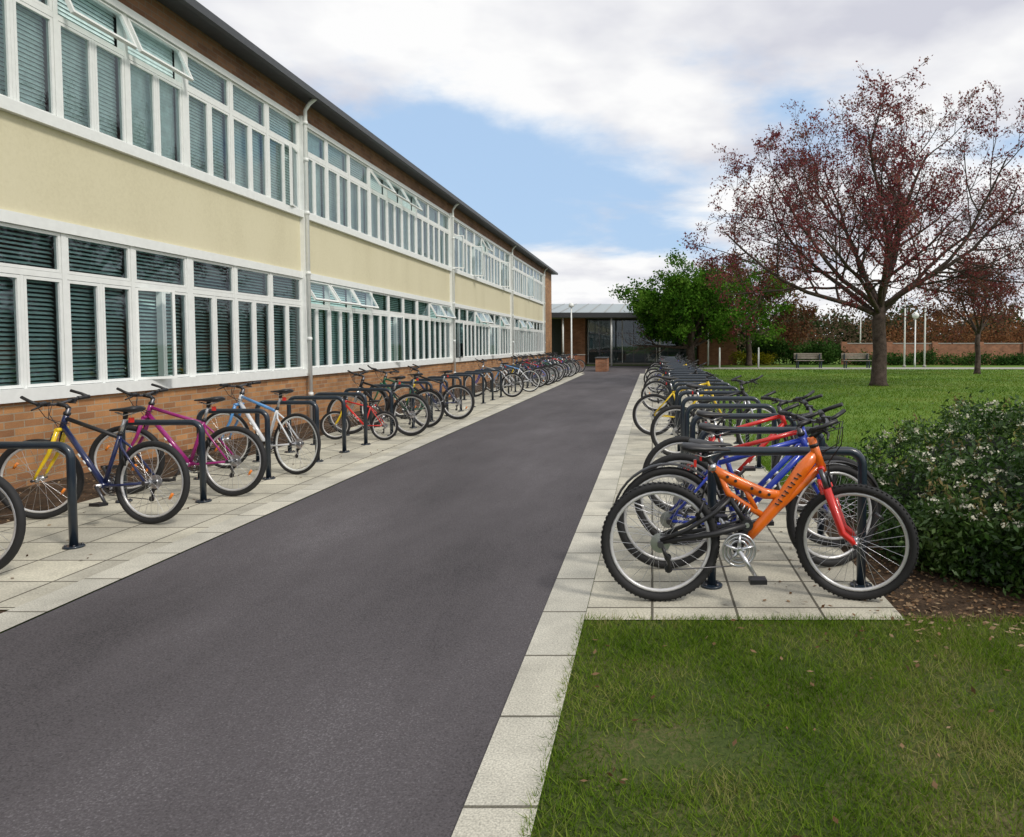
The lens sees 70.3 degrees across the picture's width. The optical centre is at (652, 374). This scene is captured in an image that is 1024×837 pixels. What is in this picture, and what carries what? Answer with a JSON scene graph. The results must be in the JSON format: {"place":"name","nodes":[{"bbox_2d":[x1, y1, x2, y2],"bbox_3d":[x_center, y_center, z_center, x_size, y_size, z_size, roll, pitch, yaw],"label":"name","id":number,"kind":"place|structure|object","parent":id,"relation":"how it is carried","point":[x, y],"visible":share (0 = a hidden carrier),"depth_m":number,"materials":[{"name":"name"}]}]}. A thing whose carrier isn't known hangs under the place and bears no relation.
{"place":"outdoors","nodes":[
{"label":"outdoors","id":0,"kind":"place"},
{"bbox_2d":[0,0,540,385],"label":"window blinds","id":1,"kind":"object","parent":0,"point":[141,136],"depth_m":9.18,"materials":[{"name":"plastic"}]},
{"bbox_2d":[0,0,551,488],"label":"brick walls","id":2,"kind":"structure","parent":0,"point":[20,422],"depth_m":10.16,"materials":[{"name":"brick"}]},
{"bbox_2d":[0,0,531,383],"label":"window panes","id":3,"kind":"object","parent":2,"relation":"attached to","point":[53,311],"visible":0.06,"depth_m":10.76,"materials":[{"name":"glass"}]},
{"bbox_2d":[0,0,543,403],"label":"spandrel panels","id":4,"kind":"object","parent":2,"relation":"attached to","point":[59,175],"visible":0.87,"depth_m":9.59,"materials":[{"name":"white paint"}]},
{"bbox_2d":[0,0,542,389],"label":"window frames","id":5,"kind":"structure","parent":4,"relation":"attached to","point":[63,278],"depth_m":10.27,"materials":[{"name":"plastic"}]},
{"bbox_2d":[459,324,462,356],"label":"window panes","id":6,"kind":"object","parent":5,"relation":"in","point":[461,339],"visible":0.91,"depth_m":23.07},
{"bbox_2d":[157,0,557,274],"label":"roof","id":7,"kind":"structure","parent":2,"relation":"on","point":[203,19],"depth_m":12.46,"materials":[{"name":"metal"}]},
{"bbox_2d":[298,99,547,419],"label":"drain pipes","id":8,"kind":"object","parent":2,"relation":"attached to","point":[305,241],"visible":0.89,"depth_m":12.79,"materials":[{"name":"white paint"}]},
{"bbox_2d":[0,372,583,609],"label":"paving","id":9,"kind":"structure","parent":0,"point":[112,534],"depth_m":6.00,"materials":[{"name":"concrete"}]},
{"bbox_2d":[0,476,25,569],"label":"bicycle","id":10,"kind":"object","parent":9,"relation":"on","point":[12,496],"visible":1,"depth_m":4.31,"materials":[{"name":"rubber"}]},
{"bbox_2d":[0,441,84,549],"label":"bicycle stand","id":11,"kind":"object","parent":9,"relation":"on","point":[69,453],"visible":1,"depth_m":4.94,"materials":[{"name":"blue paint"}]},
{"bbox_2d":[0,389,189,523],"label":"bicycle","id":12,"kind":"object","parent":9,"relation":"on","point":[106,480],"visible":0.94,"depth_m":5.67,"materials":[{"name":"rubber"}]},
{"bbox_2d":[115,420,211,502],"bbox_3d":[-4.420,0.776,6.400,0.850,0.746,0.127,0,2,0],"label":"bicycle stand","id":13,"kind":"object","parent":9,"relation":"on","point":[198,425],"visible":0.7,"depth_m":6.37,"materials":[{"name":"blue paint"}]},
{"bbox_2d":[88,383,266,495],"bbox_3d":[-4.461,0.618,6.623,1.648,1.038,0.599,1,3,18],"label":"bicycle","id":14,"kind":"object","parent":9,"relation":"on","point":[234,461],"visible":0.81,"depth_m":6.67,"materials":[{"name":"metal"}]},
{"bbox_2d":[193,409,275,479],"bbox_3d":[-4.420,0.729,7.489,0.850,0.746,0.127,0,2,0],"label":"bicycle stand","id":15,"kind":"object","parent":9,"relation":"on","point":[201,413],"visible":0.76,"depth_m":7.46,"materials":[{"name":"blue paint"}]},
{"bbox_2d":[205,381,320,473],"bbox_3d":[-4.408,0.587,7.890,1.651,0.991,0.564,2,3,35],"label":"bicycle","id":16,"kind":"object","parent":9,"relation":"on","point":[298,443],"visible":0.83,"depth_m":7.86,"materials":[{"name":"rubber"}]},
{"bbox_2d":[252,400,323,461],"bbox_3d":[-4.420,0.681,8.588,0.850,0.746,0.127,0,2,0],"label":"bicycle stand","id":17,"kind":"object","parent":9,"relation":"on","point":[295,402],"visible":0.66,"depth_m":8.56,"materials":[{"name":"blue paint"}]},
{"bbox_2d":[284,396,349,452],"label":"bicycle stand","id":18,"kind":"object","parent":9,"relation":"on","point":[343,409],"visible":0.84,"depth_m":9.31,"materials":[{"name":"blue paint"}]},
{"bbox_2d":[310,392,370,444],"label":"bicycle stand","id":19,"kind":"object","parent":9,"relation":"on","point":[362,395],"visible":0.82,"depth_m":10.01,"materials":[{"name":"blue paint"}]},
{"bbox_2d":[320,396,398,439],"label":"bicycle","id":20,"kind":"object","parent":9,"relation":"on","point":[372,425],"visible":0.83,"depth_m":10.53,"materials":[{"name":"metal"}]},
{"bbox_2d":[343,388,395,435],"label":"bicycle stand","id":21,"kind":"object","parent":9,"relation":"on","point":[389,391],"visible":0.61,"depth_m":11.00,"materials":[{"name":"metal"}]},
{"bbox_2d":[327,368,430,435],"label":"bicycle","id":22,"kind":"object","parent":9,"relation":"on","point":[411,414],"visible":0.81,"depth_m":11.06,"materials":[{"name":"rubber"}]},
{"bbox_2d":[369,384,416,427],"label":"bicycle stand","id":23,"kind":"object","parent":9,"relation":"on","point":[401,385],"visible":0.64,"depth_m":12.00,"materials":[{"name":"metal"}]},
{"bbox_2d":[360,365,445,426],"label":"bicycle","id":24,"kind":"object","parent":9,"relation":"on","point":[440,397],"visible":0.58,"depth_m":12.16,"materials":[{"name":"metal"}]},
{"bbox_2d":[390,381,434,421],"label":"bicycle stand","id":25,"kind":"object","parent":9,"relation":"on","point":[420,382],"visible":0.52,"depth_m":13.00,"materials":[{"name":"blue paint"}]},
{"bbox_2d":[409,378,448,415],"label":"bicycle stand","id":26,"kind":"object","parent":9,"relation":"on","point":[446,383],"visible":0.32,"depth_m":14.01,"materials":[{"name":"blue paint"}]},
{"bbox_2d":[388,364,474,418],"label":"bicycle","id":27,"kind":"object","parent":9,"relation":"on","point":[457,401],"visible":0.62,"depth_m":13.42,"materials":[{"name":"metal"}]},
{"bbox_2d":[424,376,463,411],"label":"bicycle stand","id":28,"kind":"object","parent":9,"relation":"on","point":[460,383],"visible":0.66,"depth_m":15.01,"materials":[{"name":"blue paint"}]},
{"bbox_2d":[438,374,475,406],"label":"bicycle stand","id":29,"kind":"object","parent":9,"relation":"on","point":[472,383],"visible":0.45,"depth_m":16.00,"materials":[{"name":"blue paint"}]},
{"bbox_2d":[451,372,484,403],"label":"bicycle stand","id":30,"kind":"object","parent":9,"relation":"on","point":[476,373],"visible":0.68,"depth_m":17.00,"materials":[{"name":"blue paint"}]},
{"bbox_2d":[462,371,494,399],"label":"bicycle stand","id":31,"kind":"object","parent":9,"relation":"on","point":[492,379],"visible":0.79,"depth_m":18.00,"materials":[{"name":"blue paint"}]},
{"bbox_2d":[473,369,502,396],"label":"bicycle stand","id":32,"kind":"object","parent":9,"relation":"on","point":[499,371],"visible":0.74,"depth_m":19.00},
{"bbox_2d":[465,358,523,396],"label":"bicycle","id":33,"kind":"object","parent":9,"relation":"on","point":[497,385],"visible":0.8,"depth_m":19.09,"materials":[{"name":"metal"}]},
{"bbox_2d":[482,368,509,394],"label":"bicycle stand","id":34,"kind":"object","parent":9,"relation":"on","point":[507,373],"visible":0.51,"depth_m":19.99,"materials":[{"name":"blue paint"}]},
{"bbox_2d":[489,367,515,391],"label":"bicycle stand","id":35,"kind":"object","parent":9,"relation":"on","point":[514,377],"visible":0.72,"depth_m":21.00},
{"bbox_2d":[484,358,540,391],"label":"bicycle","id":36,"kind":"object","parent":9,"relation":"on","point":[528,380],"visible":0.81,"depth_m":21.15,"materials":[{"name":"metal"}]},
{"bbox_2d":[504,365,528,387],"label":"bicycle stand","id":37,"kind":"object","parent":9,"relation":"on","point":[526,374],"visible":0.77,"depth_m":23.00,"materials":[{"name":"blue paint"}]},
{"bbox_2d":[499,355,547,386],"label":"bicycle","id":38,"kind":"object","parent":9,"relation":"on","point":[537,377],"visible":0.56,"depth_m":23.37,"materials":[{"name":"rubber"}]},
{"bbox_2d":[502,356,549,384],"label":"bicycle","id":39,"kind":"object","parent":9,"relation":"on","point":[547,370],"visible":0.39,"depth_m":24.11,"materials":[{"name":"rubber"}]},
{"bbox_2d":[507,355,555,384],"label":"bicycle","id":40,"kind":"object","parent":9,"relation":"on","point":[553,380],"visible":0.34,"depth_m":24.55,"materials":[{"name":"rubber"}]},
{"bbox_2d":[512,355,558,383],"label":"bicycle","id":41,"kind":"object","parent":9,"relation":"on","point":[523,368],"visible":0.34,"depth_m":25.27,"materials":[{"name":"rubber"}]},
{"bbox_2d":[518,354,555,381],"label":"bicycle","id":42,"kind":"object","parent":9,"relation":"on","point":[538,365],"visible":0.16,"depth_m":26.08,"materials":[{"name":"rubber"}]},
{"bbox_2d":[529,354,564,381],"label":"bicycle","id":43,"kind":"object","parent":9,"relation":"on","point":[561,367],"visible":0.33,"depth_m":26.73,"materials":[{"name":"rubber"}]},
{"bbox_2d":[534,355,565,378],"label":"bicycle","id":44,"kind":"object","parent":9,"relation":"on","point":[555,363],"visible":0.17,"depth_m":28.64,"materials":[{"name":"rubber"}]},
{"bbox_2d":[536,353,567,377],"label":"bicycle","id":45,"kind":"object","parent":9,"relation":"on","point":[556,366],"visible":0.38,"depth_m":29.22,"materials":[{"name":"rubber"}]},
{"bbox_2d":[533,353,571,377],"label":"bicycle","id":46,"kind":"object","parent":9,"relation":"on","point":[544,355],"visible":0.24,"depth_m":30.03,"materials":[{"name":"rubber"}]},
{"bbox_2d":[545,352,576,376],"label":"bicycle","id":47,"kind":"object","parent":9,"relation":"on","point":[549,355],"visible":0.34,"depth_m":30.82,"materials":[{"name":"rubber"}]},
{"bbox_2d":[550,352,579,373],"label":"bicycle","id":48,"kind":"object","parent":9,"relation":"on","point":[574,361],"visible":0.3,"depth_m":32.68,"materials":[{"name":"rubber"}]},
{"bbox_2d":[560,352,585,372],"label":"bicycle","id":49,"kind":"object","parent":9,"relation":"on","point":[577,362],"visible":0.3,"depth_m":35.47,"materials":[{"name":"rubber"}]},
{"bbox_2d":[0,366,648,836],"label":"asphalt path","id":50,"kind":"structure","parent":0,"point":[342,658],"depth_m":3.26,"materials":[{"name":"asphalt"}]},
{"bbox_2d":[568,303,573,357],"bbox_3d":[-4.550,-2.175,39.943,0.309,3.760,0.309,0,2,0],"label":"street lamp","id":51,"kind":"object","parent":50,"relation":"on","point":[571,305],"visible":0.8,"depth_m":39.87,"materials":[{"name":"metal"}]},
{"bbox_2d":[562,354,584,366],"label":"brick wall","id":52,"kind":"structure","parent":50,"relation":"on","point":[580,357],"depth_m":43.99,"materials":[{"name":"brick"}]},
{"bbox_2d":[595,357,609,371],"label":"brick wall","id":53,"kind":"structure","parent":50,"relation":"on","point":[601,364],"depth_m":36.81,"materials":[{"name":"brick"}]},
{"bbox_2d":[0,359,1023,833],"bbox_3d":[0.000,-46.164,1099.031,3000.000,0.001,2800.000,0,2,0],"label":"ground","id":54,"kind":"structure","parent":0,"point":[882,403],"depth_m":19.80,"materials":[{"name":"plant"}]},
{"bbox_2d":[0,377,513,524],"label":"soil border","id":55,"kind":"object","parent":54,"relation":"on","point":[41,499],"depth_m":8.10,"materials":[{"name":"soil"}]},
{"bbox_2d":[0,374,582,631],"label":"kerb edging","id":56,"kind":"object","parent":54,"relation":"on","point":[10,618],"visible":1,"depth_m":5.08,"materials":[{"name":"concrete"}]},
{"bbox_2d":[0,416,1023,836],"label":"leaf litter","id":57,"kind":"object","parent":54,"relation":"on","point":[934,784],"visible":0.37,"depth_m":3.88,"materials":[{"name":"plant"}]},
{"bbox_2d":[451,374,643,836],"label":"kerb edging","id":58,"kind":"object","parent":54,"relation":"on","point":[505,778],"visible":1,"depth_m":2.89,"materials":[{"name":"concrete"}]},
{"bbox_2d":[608,244,797,365],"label":"green tree","id":59,"kind":"object","parent":54,"relation":"on","point":[683,309],"visible":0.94,"depth_m":42.05,"materials":[{"name":"green plant"}]},
{"bbox_2d":[729,350,780,364],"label":"yellow shrub","id":60,"kind":"object","parent":54,"relation":"on","point":[764,360],"visible":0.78,"depth_m":48.20,"materials":[{"name":"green plant"}]},
{"bbox_2d":[514,610,1023,836],"bbox_3d":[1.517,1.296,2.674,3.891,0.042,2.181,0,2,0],"label":"grass","id":61,"kind":"structure","parent":54,"relation":"on","point":[887,663],"depth_m":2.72,"materials":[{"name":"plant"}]},
{"bbox_2d":[719,246,824,365],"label":"copper tree","id":62,"kind":"object","parent":54,"relation":"on","point":[788,334],"visible":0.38,"depth_m":46.49,"materials":[{"name":"brown plant"}]},
{"bbox_2d":[738,332,851,364],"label":"evergreen shrubs","id":63,"kind":"object","parent":54,"relation":"on","point":[829,357],"visible":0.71,"depth_m":49.42,"materials":[{"name":"green plant"}]},
{"bbox_2d":[677,55,1023,385],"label":"cherry tree","id":64,"kind":"object","parent":54,"relation":"on","point":[897,204],"visible":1,"depth_m":23.26,"materials":[{"name":"brown plant"}]},
{"bbox_2d":[699,367,1023,368],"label":"footpath","id":65,"kind":"structure","parent":54,"relation":"on","point":[861,368],"depth_m":41.52,"materials":[{"name":"concrete"}]},
{"bbox_2d":[794,353,823,367],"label":"park bench","id":66,"kind":"object","parent":65,"relation":"on","point":[807,356],"visible":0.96,"depth_m":42.65,"materials":[{"name":"brown wood"}]},
{"bbox_2d":[841,353,871,367],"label":"park bench","id":67,"kind":"object","parent":65,"relation":"on","point":[844,356],"visible":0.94,"depth_m":42.44,"materials":[{"name":"brown wood"}]},
{"bbox_2d":[737,279,1023,357],"bbox_3d":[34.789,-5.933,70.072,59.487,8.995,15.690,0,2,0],"label":"distant trees","id":68,"kind":"object","parent":54,"relation":"on","point":[837,324],"visible":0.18,"depth_m":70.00,"materials":[{"name":"brown plant"}]},
{"bbox_2d":[782,482,1023,620],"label":"mulch bed","id":69,"kind":"object","parent":54,"relation":"on","point":[945,608],"depth_m":4.08,"materials":[{"name":"soil"}]},
{"bbox_2d":[812,387,1023,602],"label":"flowering shrub","id":70,"kind":"object","parent":69,"relation":"on","point":[959,498],"visible":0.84,"depth_m":4.66,"materials":[{"name":"green plant"}]},
{"bbox_2d":[902,277,905,366],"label":"flagpole","id":71,"kind":"object","parent":54,"relation":"on","point":[903,365],"visible":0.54,"depth_m":43.89,"materials":[{"name":"metal"}]},
{"bbox_2d":[912,312,918,366],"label":"globe street lamp","id":72,"kind":"object","parent":54,"relation":"on","point":[915,316],"visible":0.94,"depth_m":43.91,"materials":[{"name":"metal"}]},
{"bbox_2d":[923,293,925,366],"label":"flagpole","id":73,"kind":"object","parent":54,"relation":"on","point":[924,365],"visible":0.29,"depth_m":43.90,"materials":[{"name":"metal"}]},
{"bbox_2d":[841,342,1023,363],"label":"garden brick wall","id":74,"kind":"structure","parent":54,"relation":"on","point":[964,348],"depth_m":49.96,"materials":[{"name":"brick"}]},
{"bbox_2d":[842,345,1023,365],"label":"garden hedge","id":75,"kind":"object","parent":54,"relation":"on","point":[894,359],"visible":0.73,"depth_m":47.91,"materials":[{"name":"green plant"}]},
{"bbox_2d":[859,299,1023,342],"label":"red shrubs","id":76,"kind":"object","parent":54,"relation":"on","point":[991,337],"visible":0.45,"depth_m":52.91,"materials":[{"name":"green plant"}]},
{"bbox_2d":[914,250,1023,373],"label":"tree","id":77,"kind":"object","parent":54,"relation":"on","point":[959,299],"visible":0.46,"depth_m":33.70,"materials":[{"name":"brown plant"}]},
{"bbox_2d":[196,0,1023,335],"label":"sky","id":78,"kind":"structure","parent":0,"point":[584,131],"materials":[{"name":"blue"}]},
{"bbox_2d":[552,304,736,365],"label":"entrance hall building","id":79,"kind":"structure","parent":0,"point":[596,328],"depth_m":49.88,"materials":[{"name":"brick"}]},
{"bbox_2d":[585,369,904,619],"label":"paving","id":80,"kind":"structure","parent":0,"point":[738,593],"depth_m":4.33,"materials":[{"name":"concrete"}]},
{"bbox_2d":[646,354,683,381],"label":"bicycle","id":81,"kind":"object","parent":80,"relation":"on","point":[658,367],"visible":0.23,"depth_m":25.26,"materials":[{"name":"rubber"}]},
{"bbox_2d":[644,356,687,388],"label":"bicycle","id":82,"kind":"object","parent":80,"relation":"on","point":[649,370],"visible":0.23,"depth_m":22.37,"materials":[{"name":"rubber"}]},
{"bbox_2d":[646,359,690,392],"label":"bicycle","id":83,"kind":"object","parent":80,"relation":"on","point":[652,372],"visible":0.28,"depth_m":20.58,"materials":[{"name":"rubber"}]},
{"bbox_2d":[643,360,708,401],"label":"bicycle","id":84,"kind":"object","parent":80,"relation":"on","point":[655,388],"visible":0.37,"depth_m":17.28,"materials":[{"name":"rubber"}]},
{"bbox_2d":[641,362,716,410],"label":"bicycle","id":85,"kind":"object","parent":80,"relation":"on","point":[645,404],"visible":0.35,"depth_m":14.98,"materials":[{"name":"rubber"}]},
{"bbox_2d":[664,366,698,395],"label":"bicycle stand","id":86,"kind":"object","parent":80,"relation":"on","point":[676,367],"visible":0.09,"depth_m":19.11,"materials":[{"name":"blue paint"}]},
{"bbox_2d":[666,370,704,395],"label":"bicycle stand","id":87,"kind":"object","parent":80,"relation":"on","point":[681,371],"visible":0.23,"depth_m":16.12,"materials":[{"name":"blue paint"}]},
{"bbox_2d":[632,371,742,435],"bbox_3d":[0.548,0.450,10.982,1.716,0.995,0.613,0,5,3],"label":"bicycle","id":88,"kind":"object","parent":80,"relation":"on","point":[652,414],"visible":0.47,"depth_m":10.98,"materials":[{"name":"metal"}]},
{"bbox_2d":[667,372,711,410],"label":"bicycle stand","id":89,"kind":"object","parent":80,"relation":"on","point":[671,373],"visible":0.29,"depth_m":15.12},
{"bbox_2d":[668,374,714,414],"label":"bicycle stand","id":90,"kind":"object","parent":80,"relation":"on","point":[675,375],"visible":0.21,"depth_m":14.12,"materials":[{"name":"blue paint"}]},
{"bbox_2d":[668,376,720,420],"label":"bicycle stand","id":91,"kind":"object","parent":80,"relation":"on","point":[692,377],"visible":0.41,"depth_m":13.11,"materials":[{"name":"blue paint"}]},
{"bbox_2d":[671,379,725,427],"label":"bicycle stand","id":92,"kind":"object","parent":80,"relation":"on","point":[695,380],"visible":0.38,"depth_m":12.12,"materials":[{"name":"blue paint"}]},
{"bbox_2d":[670,382,732,434],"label":"bicycle stand","id":93,"kind":"object","parent":80,"relation":"on","point":[676,385],"visible":0.43,"depth_m":11.12,"materials":[{"name":"metal"}]},
{"bbox_2d":[675,386,739,443],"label":"bicycle stand","id":94,"kind":"object","parent":80,"relation":"on","point":[678,389],"visible":0.47,"depth_m":10.12,"materials":[{"name":"blue paint"}]},
{"bbox_2d":[677,391,749,451],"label":"bicycle stand","id":95,"kind":"object","parent":80,"relation":"on","point":[681,395],"visible":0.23,"depth_m":9.12,"materials":[{"name":"blue paint"}]},
{"bbox_2d":[650,375,780,454],"bbox_3d":[0.822,0.509,9.019,1.650,1.048,0.596,0,3,8],"label":"bicycle","id":96,"kind":"object","parent":80,"relation":"on","point":[675,430],"visible":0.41,"depth_m":8.90,"materials":[{"name":"rubber"}]},
{"bbox_2d":[677,396,763,468],"bbox_3d":[0.790,0.660,8.156,1.010,0.826,0.127,0,2,0],"label":"bicycle stand","id":97,"kind":"object","parent":80,"relation":"on","point":[718,398],"visible":0.73,"depth_m":8.13,"materials":[{"name":"blue paint"}]},
{"bbox_2d":[680,404,776,485],"bbox_3d":[0.790,0.703,7.157,1.010,0.826,0.127,0,2,0],"label":"bicycle stand","id":98,"kind":"object","parent":80,"relation":"on","point":[690,408],"visible":0.49,"depth_m":7.12,"materials":[{"name":"blue paint"}]},
{"bbox_2d":[643,390,836,513],"bbox_3d":[0.760,0.636,6.034,1.633,1.052,0.584,0,3,9],"label":"bicycle","id":99,"kind":"object","parent":80,"relation":"on","point":[656,450],"visible":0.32,"depth_m":5.90,"materials":[{"name":"rubber"}]},
{"bbox_2d":[688,413,796,504],"bbox_3d":[0.790,0.746,6.158,1.010,0.826,0.127,0,2,0],"label":"bicycle stand","id":100,"kind":"object","parent":80,"relation":"on","point":[695,420],"visible":0.36,"depth_m":6.12,"materials":[{"name":"blue paint"}]},
{"bbox_2d":[614,403,878,567],"bbox_3d":[0.615,0.707,4.554,1.670,1.038,0.598,0,3,10],"label":"bicycle","id":101,"kind":"object","parent":80,"relation":"on","point":[698,482],"visible":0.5,"depth_m":4.46,"materials":[{"name":"metal"}]},
{"bbox_2d":[634,394,881,546],"bbox_3d":[0.725,0.684,4.942,1.711,1.053,0.628,0,5,3],"label":"bicycle","id":102,"kind":"object","parent":80,"relation":"on","point":[682,458],"visible":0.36,"depth_m":4.95,"materials":[{"name":"rubber"}]},
{"bbox_2d":[600,402,918,601],"bbox_3d":[0.578,0.709,3.904,1.730,1.095,0.617,0,0,0],"label":"bicycle","id":103,"kind":"object","parent":80,"relation":"on","point":[803,474],"visible":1,"depth_m":3.92,"materials":[{"name":"metal"}]},
{"bbox_2d":[697,427,825,541],"bbox_3d":[0.790,0.790,5.159,1.010,0.826,0.127,0,2,0],"label":"bicycle stand","id":104,"kind":"object","parent":80,"relation":"on","point":[703,435],"visible":0.27,"depth_m":5.12,"materials":[{"name":"blue paint"}]},
{"bbox_2d":[701,447,871,589],"bbox_3d":[0.790,0.833,4.160,1.010,0.826,0.127,0,2,0],"label":"bicycle stand","id":105,"kind":"object","parent":80,"relation":"on","point":[711,582],"visible":0.84,"depth_m":4.13,"materials":[{"name":"metal"}]},
{"bbox_2d":[702,368,1023,487],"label":"grass","id":106,"kind":"structure","parent":0,"point":[767,466],"depth_m":20.96,"materials":[{"name":"plant"}]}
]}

